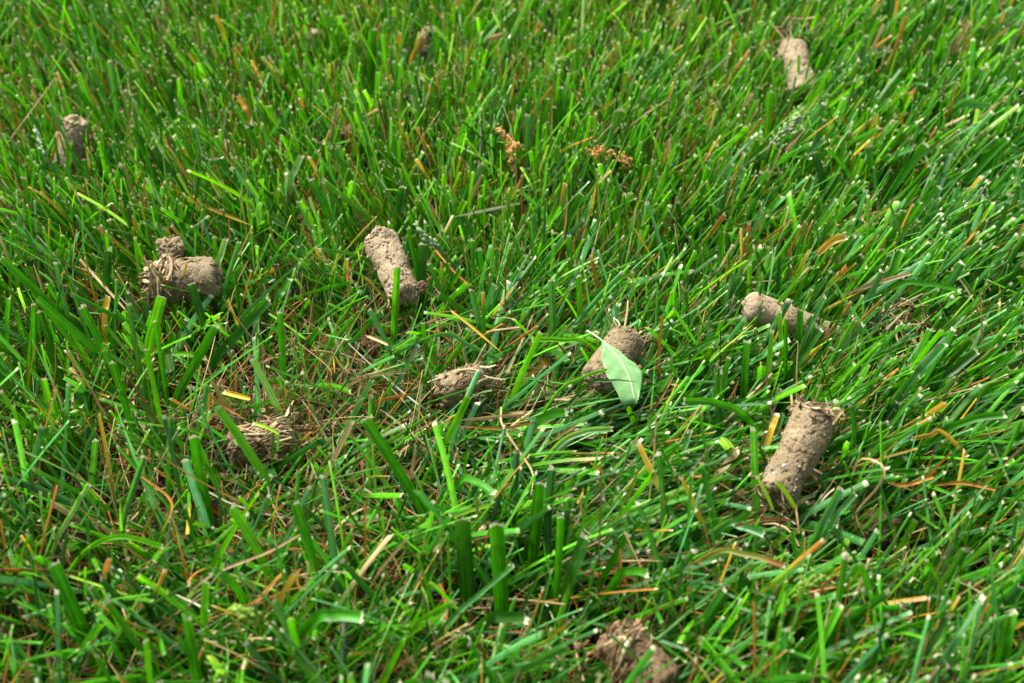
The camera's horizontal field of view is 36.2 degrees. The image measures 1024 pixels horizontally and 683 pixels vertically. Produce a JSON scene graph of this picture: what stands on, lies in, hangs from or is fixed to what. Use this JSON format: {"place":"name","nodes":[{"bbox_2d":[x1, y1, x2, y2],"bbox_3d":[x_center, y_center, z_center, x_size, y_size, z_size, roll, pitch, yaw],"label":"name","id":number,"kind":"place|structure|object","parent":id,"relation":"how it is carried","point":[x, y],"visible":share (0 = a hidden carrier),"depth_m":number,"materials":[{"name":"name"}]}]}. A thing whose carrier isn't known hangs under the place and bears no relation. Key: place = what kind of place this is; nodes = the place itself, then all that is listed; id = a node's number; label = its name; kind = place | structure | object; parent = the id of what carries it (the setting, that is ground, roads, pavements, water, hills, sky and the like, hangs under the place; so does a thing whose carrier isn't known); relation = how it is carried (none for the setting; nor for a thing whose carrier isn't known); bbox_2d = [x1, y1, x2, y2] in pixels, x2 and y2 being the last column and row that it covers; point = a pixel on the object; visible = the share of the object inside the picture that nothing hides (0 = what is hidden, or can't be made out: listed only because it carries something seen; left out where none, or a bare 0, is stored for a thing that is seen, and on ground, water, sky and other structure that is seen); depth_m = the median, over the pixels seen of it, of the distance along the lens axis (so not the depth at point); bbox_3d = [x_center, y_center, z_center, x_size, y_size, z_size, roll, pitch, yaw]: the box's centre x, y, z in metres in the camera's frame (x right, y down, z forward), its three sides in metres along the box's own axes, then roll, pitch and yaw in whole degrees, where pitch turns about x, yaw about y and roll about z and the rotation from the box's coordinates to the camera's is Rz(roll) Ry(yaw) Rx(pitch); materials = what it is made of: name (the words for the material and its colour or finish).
{"place":"outdoors","nodes":[
{"label":"outdoors","id":0,"kind":"place"},
{"bbox_2d":[0,0,1023,682],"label":"ground","id":1,"kind":"structure","parent":0,"point":[594,638],"depth_m":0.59,"materials":[{"name":"green plant"}]},
{"bbox_2d":[31,303,38,406],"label":"grass blade","id":2,"kind":"object","parent":1,"relation":"on","point":[34,333],"depth_m":0.61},
{"bbox_2d":[0,256,85,334],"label":"grass blade","id":3,"kind":"object","parent":1,"relation":"on","point":[28,283],"depth_m":0.64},
{"bbox_2d":[37,310,70,410],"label":"grass blade","id":4,"kind":"object","parent":1,"relation":"on","point":[48,339],"depth_m":0.61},
{"bbox_2d":[43,483,90,595],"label":"grass blade","id":5,"kind":"object","parent":1,"relation":"on","point":[69,517],"depth_m":0.53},
{"bbox_2d":[53,262,81,362],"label":"grass blade","id":6,"kind":"object","parent":1,"relation":"on","point":[58,278],"depth_m":0.64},
{"bbox_2d":[51,99,93,173],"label":"soil plug","id":7,"kind":"object","parent":1,"relation":"on","point":[75,129],"visible":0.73,"depth_m":0.74,"materials":[{"name":"soil"}]},
{"bbox_2d":[47,559,107,682],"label":"grass blade","id":8,"kind":"object","parent":1,"relation":"on","point":[67,596],"depth_m":0.50,"materials":[{"name":"plant"}]},
{"bbox_2d":[72,85,109,142],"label":"grass blade","id":9,"kind":"object","parent":1,"relation":"on","point":[81,95],"depth_m":0.76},
{"bbox_2d":[88,4,107,61],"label":"grass blade","id":10,"kind":"object","parent":1,"relation":"on","point":[100,36],"depth_m":0.84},
{"bbox_2d":[78,304,128,402],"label":"grass blade","id":11,"kind":"object","parent":1,"relation":"on","point":[91,324],"depth_m":0.61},
{"bbox_2d":[52,534,163,606],"bbox_3d":[-0.141,0.083,0.531,0.050,0.049,0.002,0,36,0],"label":"grass blade","id":12,"kind":"object","parent":1,"relation":"on","point":[84,552],"depth_m":0.52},
{"bbox_2d":[103,246,117,353],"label":"grass blade","id":13,"kind":"object","parent":1,"relation":"on","point":[107,273],"depth_m":0.65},
{"bbox_2d":[106,59,124,153],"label":"grass blade","id":14,"kind":"object","parent":1,"relation":"on","point":[112,79],"depth_m":0.79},
{"bbox_2d":[109,361,139,459],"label":"grass blade","id":15,"kind":"object","parent":1,"relation":"on","point":[119,386],"depth_m":0.58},
{"bbox_2d":[116,455,146,564],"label":"grass blade","id":16,"kind":"object","parent":1,"relation":"on","point":[131,493],"depth_m":0.54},
{"bbox_2d":[132,69,158,130],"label":"grass blade","id":17,"kind":"object","parent":1,"relation":"on","point":[137,76],"depth_m":0.78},
{"bbox_2d":[143,295,166,388],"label":"grass blade","id":18,"kind":"object","parent":1,"relation":"on","point":[156,315],"depth_m":0.62,"materials":[{"name":"plant"}]},
{"bbox_2d":[144,348,165,444],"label":"grass blade","id":19,"kind":"object","parent":1,"relation":"on","point":[153,382],"depth_m":0.59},
{"bbox_2d":[153,320,169,411],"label":"grass blade","id":20,"kind":"object","parent":1,"relation":"on","point":[161,363],"depth_m":0.61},
{"bbox_2d":[166,79,178,134],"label":"grass blade","id":21,"kind":"object","parent":1,"relation":"on","point":[171,98],"depth_m":0.77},
{"bbox_2d":[151,145,196,216],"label":"grass blade","id":22,"kind":"object","parent":1,"relation":"on","point":[157,153],"depth_m":0.71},
{"bbox_2d":[135,236,224,308],"bbox_3d":[-0.138,-0.029,0.646,0.037,0.022,0.032,-6,50,-8],"label":"soil plug","id":23,"kind":"object","parent":1,"relation":"on","point":[205,274],"visible":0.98,"depth_m":0.64,"materials":[{"name":"soil"}]},
{"bbox_2d":[182,616,201,680],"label":"grass blade","id":24,"kind":"object","parent":1,"relation":"on","point":[192,650],"depth_m":0.48,"materials":[{"name":"plant"}]},
{"bbox_2d":[167,324,219,418],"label":"grass blade","id":25,"kind":"object","parent":1,"relation":"on","point":[196,360],"depth_m":0.60,"materials":[{"name":"plant"}]},
{"bbox_2d":[188,434,217,548],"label":"grass blade","id":26,"kind":"object","parent":1,"relation":"on","point":[197,458],"depth_m":0.55,"materials":[{"name":"plant"}]},
{"bbox_2d":[187,282,219,381],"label":"grass blade","id":27,"kind":"object","parent":1,"relation":"on","point":[196,300],"depth_m":0.63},
{"bbox_2d":[200,579,210,681],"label":"grass blade","id":28,"kind":"object","parent":1,"relation":"on","point":[204,603],"depth_m":0.49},
{"bbox_2d":[212,156,245,211],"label":"grass blade","id":29,"kind":"object","parent":1,"relation":"on","point":[222,163],"depth_m":0.72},
{"bbox_2d":[221,241,240,321],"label":"grass blade","id":30,"kind":"object","parent":1,"relation":"on","point":[231,267],"depth_m":0.65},
{"bbox_2d":[197,297,270,408],"bbox_3d":[-0.112,0.005,0.624,0.036,0.052,0.008,0,36,0],"label":"grass blade","id":31,"kind":"object","parent":1,"relation":"on","point":[233,338],"depth_m":0.62,"materials":[{"name":"plant"}]},
{"bbox_2d":[183,534,299,599],"bbox_3d":[-0.087,0.074,0.505,0.040,0.016,0.003,-12,38,-16],"label":"dry straw","id":32,"kind":"object","parent":1,"relation":"on","point":[253,557],"visible":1,"depth_m":0.50,"materials":[{"name":"beige plant"}]},
{"bbox_2d":[207,568,275,667],"bbox_3d":[-0.086,0.098,0.516,0.023,0.061,0.002,0,36,0],"label":"grass blade","id":33,"kind":"object","parent":1,"relation":"on","point":[231,581],"depth_m":0.50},
{"bbox_2d":[227,603,282,633],"bbox_3d":[-0.075,0.089,0.481,0.021,0.028,0.009,-18,40,-23],"label":"seed head","id":34,"kind":"object","parent":1,"relation":"on","point":[242,612],"visible":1,"depth_m":0.47},
{"bbox_2d":[229,502,284,601],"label":"grass blade","id":35,"kind":"object","parent":1,"relation":"on","point":[246,530],"depth_m":0.52,"materials":[{"name":"plant"}]},
{"bbox_2d":[222,412,300,469],"bbox_3d":[-0.092,0.036,0.578,0.032,0.020,0.022,-12,50,3],"label":"soil plug","id":36,"kind":"object","parent":1,"relation":"on","point":[258,439],"visible":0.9,"depth_m":0.57,"materials":[{"name":"beige soil"}]},
{"bbox_2d":[250,358,301,472],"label":"grass blade","id":37,"kind":"object","parent":1,"relation":"on","point":[265,384],"depth_m":0.59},
{"bbox_2d":[265,277,292,358],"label":"grass blade","id":38,"kind":"object","parent":1,"relation":"on","point":[281,291],"depth_m":0.64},
{"bbox_2d":[277,311,287,416],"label":"grass blade","id":39,"kind":"object","parent":1,"relation":"on","point":[281,341],"depth_m":0.61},
{"bbox_2d":[244,398,332,459],"bbox_3d":[-0.083,0.030,0.583,0.032,0.024,0.023,0,36,0],"label":"thatch tuft","id":40,"kind":"object","parent":1,"relation":"on","point":[288,421],"visible":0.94,"depth_m":0.58,"materials":[{"name":"beige plant"}]},
{"bbox_2d":[282,155,304,215],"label":"grass blade","id":41,"kind":"object","parent":1,"relation":"on","point":[294,169],"depth_m":0.72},
{"bbox_2d":[291,499,328,608],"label":"grass blade","id":42,"kind":"object","parent":1,"relation":"on","point":[298,515],"depth_m":0.52,"materials":[{"name":"plant"}]},
{"bbox_2d":[265,609,362,682],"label":"grass blade","id":43,"kind":"object","parent":1,"relation":"on","point":[311,622],"depth_m":0.48,"materials":[{"name":"plant"}]},
{"bbox_2d":[307,178,343,262],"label":"grass blade","id":44,"kind":"object","parent":1,"relation":"on","point":[319,195],"depth_m":0.70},
{"bbox_2d":[366,28,376,85],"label":"grass blade","id":45,"kind":"object","parent":1,"relation":"on","point":[370,62],"depth_m":0.82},
{"bbox_2d":[368,308,401,391],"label":"grass blade","id":46,"kind":"object","parent":1,"relation":"on","point":[379,328],"depth_m":0.62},
{"bbox_2d":[363,225,417,314],"bbox_3d":[-0.050,-0.030,0.649,0.018,0.024,0.042,-17,59,-13],"label":"soil plug","id":47,"kind":"object","parent":1,"relation":"on","point":[384,250],"visible":0.97,"depth_m":0.65,"materials":[{"name":"soil"}]},
{"bbox_2d":[372,565,413,601],"bbox_3d":[-0.041,0.081,0.529,0.014,0.012,0.009,15,39,20],"label":"dry catkin","id":48,"kind":"object","parent":1,"relation":"on","point":[393,578],"visible":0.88,"depth_m":0.53},
{"bbox_2d":[361,417,427,521],"bbox_3d":[-0.040,0.049,0.563,0.026,0.052,0.008,0,36,0],"label":"grass blade","id":49,"kind":"object","parent":1,"relation":"on","point":[397,469],"depth_m":0.56,"materials":[{"name":"plant"}]},
{"bbox_2d":[390,267,400,371],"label":"grass blade","id":50,"kind":"object","parent":1,"relation":"on","point":[395,307],"depth_m":0.64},
{"bbox_2d":[392,186,405,234],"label":"grass blade","id":51,"kind":"object","parent":1,"relation":"on","point":[399,204],"depth_m":0.69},
{"bbox_2d":[417,242,427,344],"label":"grass blade","id":52,"kind":"object","parent":1,"relation":"on","point":[422,261],"depth_m":0.65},
{"bbox_2d":[358,332,501,371],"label":"grass blade","id":53,"kind":"object","parent":1,"relation":"on","point":[465,343],"depth_m":0.61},
{"bbox_2d":[417,26,443,58],"bbox_3d":[-0.044,-0.159,0.833,0.014,0.017,0.015,29,45,34],"label":"soil clod","id":54,"kind":"object","parent":1,"relation":"on","point":[423,51],"visible":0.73,"depth_m":0.83,"materials":[{"name":"soil"}]},
{"bbox_2d":[413,221,455,267],"bbox_3d":[-0.032,-0.039,0.648,0.018,0.022,0.007,0,36,0],"label":"seed head","id":55,"kind":"object","parent":1,"relation":"on","point":[435,245],"visible":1,"depth_m":0.65},
{"bbox_2d":[454,517,475,630],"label":"grass blade","id":56,"kind":"object","parent":1,"relation":"on","point":[465,563],"depth_m":0.52,"materials":[{"name":"plant"}]},
{"bbox_2d":[418,563,513,677],"bbox_3d":[-0.017,0.092,0.505,0.035,0.050,0.008,0,36,0],"label":"grass blade","id":57,"kind":"object","parent":1,"relation":"on","point":[480,593],"depth_m":0.50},
{"bbox_2d":[427,343,507,406],"bbox_3d":[-0.017,0.015,0.601,0.030,0.024,0.020,-23,54,-11],"label":"soil plug","id":58,"kind":"object","parent":1,"relation":"on","point":[458,379],"visible":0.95,"depth_m":0.60,"materials":[{"name":"soil"}]},
{"bbox_2d":[442,474,496,507],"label":"grass blade","id":59,"kind":"object","parent":1,"relation":"on","point":[479,483],"depth_m":0.54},
{"bbox_2d":[469,289,491,392],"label":"grass blade","id":60,"kind":"object","parent":1,"relation":"on","point":[475,309],"depth_m":0.62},
{"bbox_2d":[439,610,529,675],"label":"grass blade","id":61,"kind":"object","parent":1,"relation":"on","point":[490,618],"depth_m":0.49,"materials":[{"name":"plant"}]},
{"bbox_2d":[489,522,508,643],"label":"grass blade","id":62,"kind":"object","parent":1,"relation":"on","point":[499,566],"depth_m":0.51,"materials":[{"name":"plant"}]},
{"bbox_2d":[0,16,1010,677],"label":"soil crumbs","id":63,"kind":"object","parent":1,"relation":"on","point":[576,646],"visible":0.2,"depth_m":0.59,"materials":[{"name":"soil"}]},
{"bbox_2d":[0,0,1023,682],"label":"thatch","id":64,"kind":"object","parent":1,"relation":"on","point":[398,454],"visible":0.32,"depth_m":0.59,"materials":[{"name":"brown plant"}]},
{"bbox_2d":[472,361,571,445],"bbox_3d":[-0.001,0.025,0.611,0.048,0.030,0.034,0,36,0],"label":"thatch tuft","id":65,"kind":"object","parent":1,"relation":"on","point":[555,399],"visible":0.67,"depth_m":0.61,"materials":[{"name":"beige plant"}]},
{"bbox_2d":[504,330,542,424],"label":"grass blade","id":66,"kind":"object","parent":1,"relation":"on","point":[525,365],"depth_m":0.60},
{"bbox_2d":[525,113,530,202],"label":"grass blade","id":67,"kind":"object","parent":1,"relation":"on","point":[528,132],"depth_m":0.74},
{"bbox_2d":[526,482,545,602],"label":"grass blade","id":68,"kind":"object","parent":1,"relation":"on","point":[536,526],"depth_m":0.53,"materials":[{"name":"plant"}]},
{"bbox_2d":[507,408,568,468],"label":"grass blade","id":69,"kind":"object","parent":1,"relation":"on","point":[550,415],"depth_m":0.57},
{"bbox_2d":[548,279,556,346],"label":"grass blade","id":70,"kind":"object","parent":1,"relation":"on","point":[552,301],"depth_m":0.63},
{"bbox_2d":[552,516,563,622],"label":"grass blade","id":71,"kind":"object","parent":1,"relation":"on","point":[558,557],"depth_m":0.52,"materials":[{"name":"plant"}]},
{"bbox_2d":[556,86,563,140],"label":"grass blade","id":72,"kind":"object","parent":1,"relation":"on","point":[559,110],"depth_m":0.77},
{"bbox_2d":[531,337,596,352],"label":"grass blade","id":73,"kind":"object","parent":1,"relation":"on","point":[571,339],"depth_m":0.60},
{"bbox_2d":[523,426,612,489],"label":"grass blade","id":74,"kind":"object","parent":1,"relation":"on","point":[563,441],"depth_m":0.56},
{"bbox_2d":[554,191,584,273],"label":"grass blade","id":75,"kind":"object","parent":1,"relation":"on","point":[574,208],"depth_m":0.68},
{"bbox_2d":[551,531,589,658],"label":"grass blade","id":76,"kind":"object","parent":1,"relation":"on","point":[577,558],"depth_m":0.51,"materials":[{"name":"plant"}]},
{"bbox_2d":[542,367,608,413],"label":"grass blade","id":77,"kind":"object","parent":1,"relation":"on","point":[569,383],"depth_m":0.57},
{"bbox_2d":[586,330,642,405],"bbox_3d":[0.040,0.009,0.582,0.015,0.010,0.037,-9,37,-12],"label":"fallen leaf","id":78,"kind":"object","parent":1,"relation":"on","point":[618,363],"visible":1,"depth_m":0.58,"materials":[{"name":"plant"}]},
{"bbox_2d":[584,566,648,632],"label":"grass blade","id":79,"kind":"object","parent":1,"relation":"on","point":[619,575],"depth_m":0.51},
{"bbox_2d":[581,300,657,393],"bbox_3d":[0.039,0.002,0.602,0.024,0.020,0.039,25,58,20],"label":"soil plug","id":80,"kind":"object","parent":1,"relation":"on","point":[629,343],"visible":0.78,"depth_m":0.60,"materials":[{"name":"soil"}]},
{"bbox_2d":[596,613,680,682],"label":"soil plug","id":81,"kind":"object","parent":1,"relation":"on","point":[615,656],"visible":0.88,"depth_m":0.48,"materials":[{"name":"beige soil"}]},
{"bbox_2d":[626,547,785,614],"bbox_3d":[0.061,0.085,0.522,0.058,0.056,0.001,17,39,22],"label":"grass blade","id":82,"kind":"object","parent":1,"relation":"on","point":[708,555],"depth_m":0.50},
{"bbox_2d":[672,518,764,565],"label":"grass blade","id":83,"kind":"object","parent":1,"relation":"on","point":[725,524],"depth_m":0.52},
{"bbox_2d":[683,397,764,446],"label":"grass blade","id":84,"kind":"object","parent":1,"relation":"on","point":[743,414],"depth_m":0.57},
{"bbox_2d":[740,339,749,398],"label":"grass blade","id":85,"kind":"object","parent":1,"relation":"on","point":[745,369],"depth_m":0.59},
{"bbox_2d":[764,90,772,142],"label":"grass blade","id":86,"kind":"object","parent":1,"relation":"on","point":[768,113],"depth_m":0.76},
{"bbox_2d":[759,413,779,473],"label":"grass blade","id":87,"kind":"object","parent":1,"relation":"on","point":[771,428],"depth_m":0.57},
{"bbox_2d":[719,455,834,551],"bbox_3d":[0.095,0.056,0.549,0.034,0.024,0.037,-24,42,-29],"label":"thatch tuft","id":88,"kind":"object","parent":1,"relation":"on","point":[792,513],"visible":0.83,"depth_m":0.55,"materials":[{"name":"beige plant"}]},
{"bbox_2d":[764,113,803,169],"bbox_3d":[0.125,-0.085,0.721,0.017,0.040,0.015,0,36,0],"label":"seed head","id":89,"kind":"object","parent":1,"relation":"on","point":[788,129],"visible":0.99,"depth_m":0.71},
{"bbox_2d":[783,317,787,426],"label":"grass blade","id":90,"kind":"object","parent":1,"relation":"on","point":[785,351],"depth_m":0.60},
{"bbox_2d":[741,386,844,533],"bbox_3d":[0.100,0.041,0.548,0.024,0.020,0.052,24,66,19],"label":"soil plug","id":91,"kind":"object","parent":1,"relation":"on","point":[806,433],"visible":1,"depth_m":0.55,"materials":[{"name":"soil"}]},
{"bbox_2d":[741,292,848,345],"bbox_3d":[0.115,-0.008,0.632,0.049,0.015,0.016,18,50,-7],"label":"soil plug","id":92,"kind":"object","parent":1,"relation":"on","point":[752,301],"visible":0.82,"depth_m":0.62,"materials":[{"name":"soil"}]},
{"bbox_2d":[772,21,817,100],"bbox_3d":[0.145,-0.141,0.807,0.020,0.021,0.045,-5,61,-4],"label":"soil plug","id":93,"kind":"object","parent":1,"relation":"on","point":[795,47],"visible":0.82,"depth_m":0.80,"materials":[{"name":"soil"}]},
{"bbox_2d":[768,326,822,420],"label":"grass blade","id":94,"kind":"object","parent":1,"relation":"on","point":[808,346],"depth_m":0.60,"materials":[{"name":"plant"}]},
{"bbox_2d":[770,8,830,42],"bbox_3d":[0.151,-0.165,0.830,0.034,0.028,0.029,12,38,16],"label":"thatch tuft","id":95,"kind":"object","parent":1,"relation":"on","point":[784,28],"visible":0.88,"depth_m":0.83,"materials":[{"name":"beige plant"}]},
{"bbox_2d":[795,294,825,357],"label":"grass blade","id":96,"kind":"object","parent":1,"relation":"on","point":[812,322],"depth_m":0.62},
{"bbox_2d":[789,485,843,601],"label":"grass blade","id":97,"kind":"object","parent":1,"relation":"on","point":[827,514],"depth_m":0.53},
{"bbox_2d":[811,151,828,208],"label":"grass blade","id":98,"kind":"object","parent":1,"relation":"on","point":[819,168],"depth_m":0.72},
{"bbox_2d":[815,233,847,255],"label":"grass blade","id":99,"kind":"object","parent":1,"relation":"on","point":[827,244],"depth_m":0.64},
{"bbox_2d":[810,491,856,563],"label":"grass blade","id":100,"kind":"object","parent":1,"relation":"on","point":[845,505],"depth_m":0.54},
{"bbox_2d":[848,404,856,506],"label":"grass blade","id":101,"kind":"object","parent":1,"relation":"on","point":[854,426],"depth_m":0.56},
{"bbox_2d":[852,457,885,551],"bbox_3d":[0.123,0.058,0.543,0.010,0.045,0.019,3,36,4],"label":"dry straw","id":102,"kind":"object","parent":1,"relation":"on","point":[873,492],"visible":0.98,"depth_m":0.53,"materials":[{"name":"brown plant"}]},
{"bbox_2d":[865,146,878,210],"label":"grass blade","id":103,"kind":"object","parent":1,"relation":"on","point":[870,157],"depth_m":0.71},
{"bbox_2d":[848,506,901,546],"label":"soil plug","id":104,"kind":"object","parent":1,"relation":"on","point":[884,532],"visible":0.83,"depth_m":0.55,"materials":[{"name":"soil"}]},
{"bbox_2d":[862,249,903,346],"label":"grass blade","id":105,"kind":"object","parent":1,"relation":"on","point":[895,263],"depth_m":0.64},
{"bbox_2d":[823,280,960,345],"bbox_3d":[0.151,-0.006,0.646,0.060,0.052,0.001,11,38,15],"label":"grass blade","id":106,"kind":"object","parent":1,"relation":"on","point":[918,283],"depth_m":0.63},
{"bbox_2d":[869,288,936,344],"bbox_3d":[0.155,-0.010,0.633,0.027,0.023,0.030,-11,37,-14],"label":"thatch tuft","id":107,"kind":"object","parent":1,"relation":"on","point":[909,307],"visible":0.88,"depth_m":0.63,"materials":[{"name":"beige plant"}]},
{"bbox_2d":[881,142,928,206],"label":"grass blade","id":108,"kind":"object","parent":1,"relation":"on","point":[915,158],"depth_m":0.72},
{"bbox_2d":[871,470,945,545],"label":"grass blade","id":109,"kind":"object","parent":1,"relation":"on","point":[913,492],"depth_m":0.54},
{"bbox_2d":[876,185,942,272],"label":"grass blade","id":110,"kind":"object","parent":1,"relation":"on","point":[931,194],"depth_m":0.69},
{"bbox_2d":[889,342,948,418],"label":"grass blade","id":111,"kind":"object","parent":1,"relation":"on","point":[931,359],"depth_m":0.59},
{"bbox_2d":[914,347,978,417],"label":"grass blade","id":112,"kind":"object","parent":1,"relation":"on","point":[963,361],"depth_m":0.59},
{"bbox_2d":[888,410,1007,485],"bbox_3d":[0.155,0.047,0.577,0.042,0.061,0.010,0,36,0],"label":"grass blade","id":113,"kind":"object","parent":1,"relation":"on","point":[957,424],"depth_m":0.56,"materials":[{"name":"plant"}]},
{"bbox_2d":[911,428,999,489],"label":"grass blade","id":114,"kind":"object","parent":1,"relation":"on","point":[954,442],"depth_m":0.56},
{"bbox_2d":[925,99,992,131],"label":"grass blade","id":115,"kind":"object","parent":1,"relation":"on","point":[969,103],"depth_m":0.75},
{"bbox_2d":[962,134,1009,190],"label":"grass blade","id":116,"kind":"object","parent":1,"relation":"on","point":[988,157],"depth_m":0.72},
{"bbox_2d":[988,609,1017,682],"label":"grass blade","id":117,"kind":"object","parent":1,"relation":"on","point":[1005,641],"depth_m":0.48,"materials":[{"name":"plant"}]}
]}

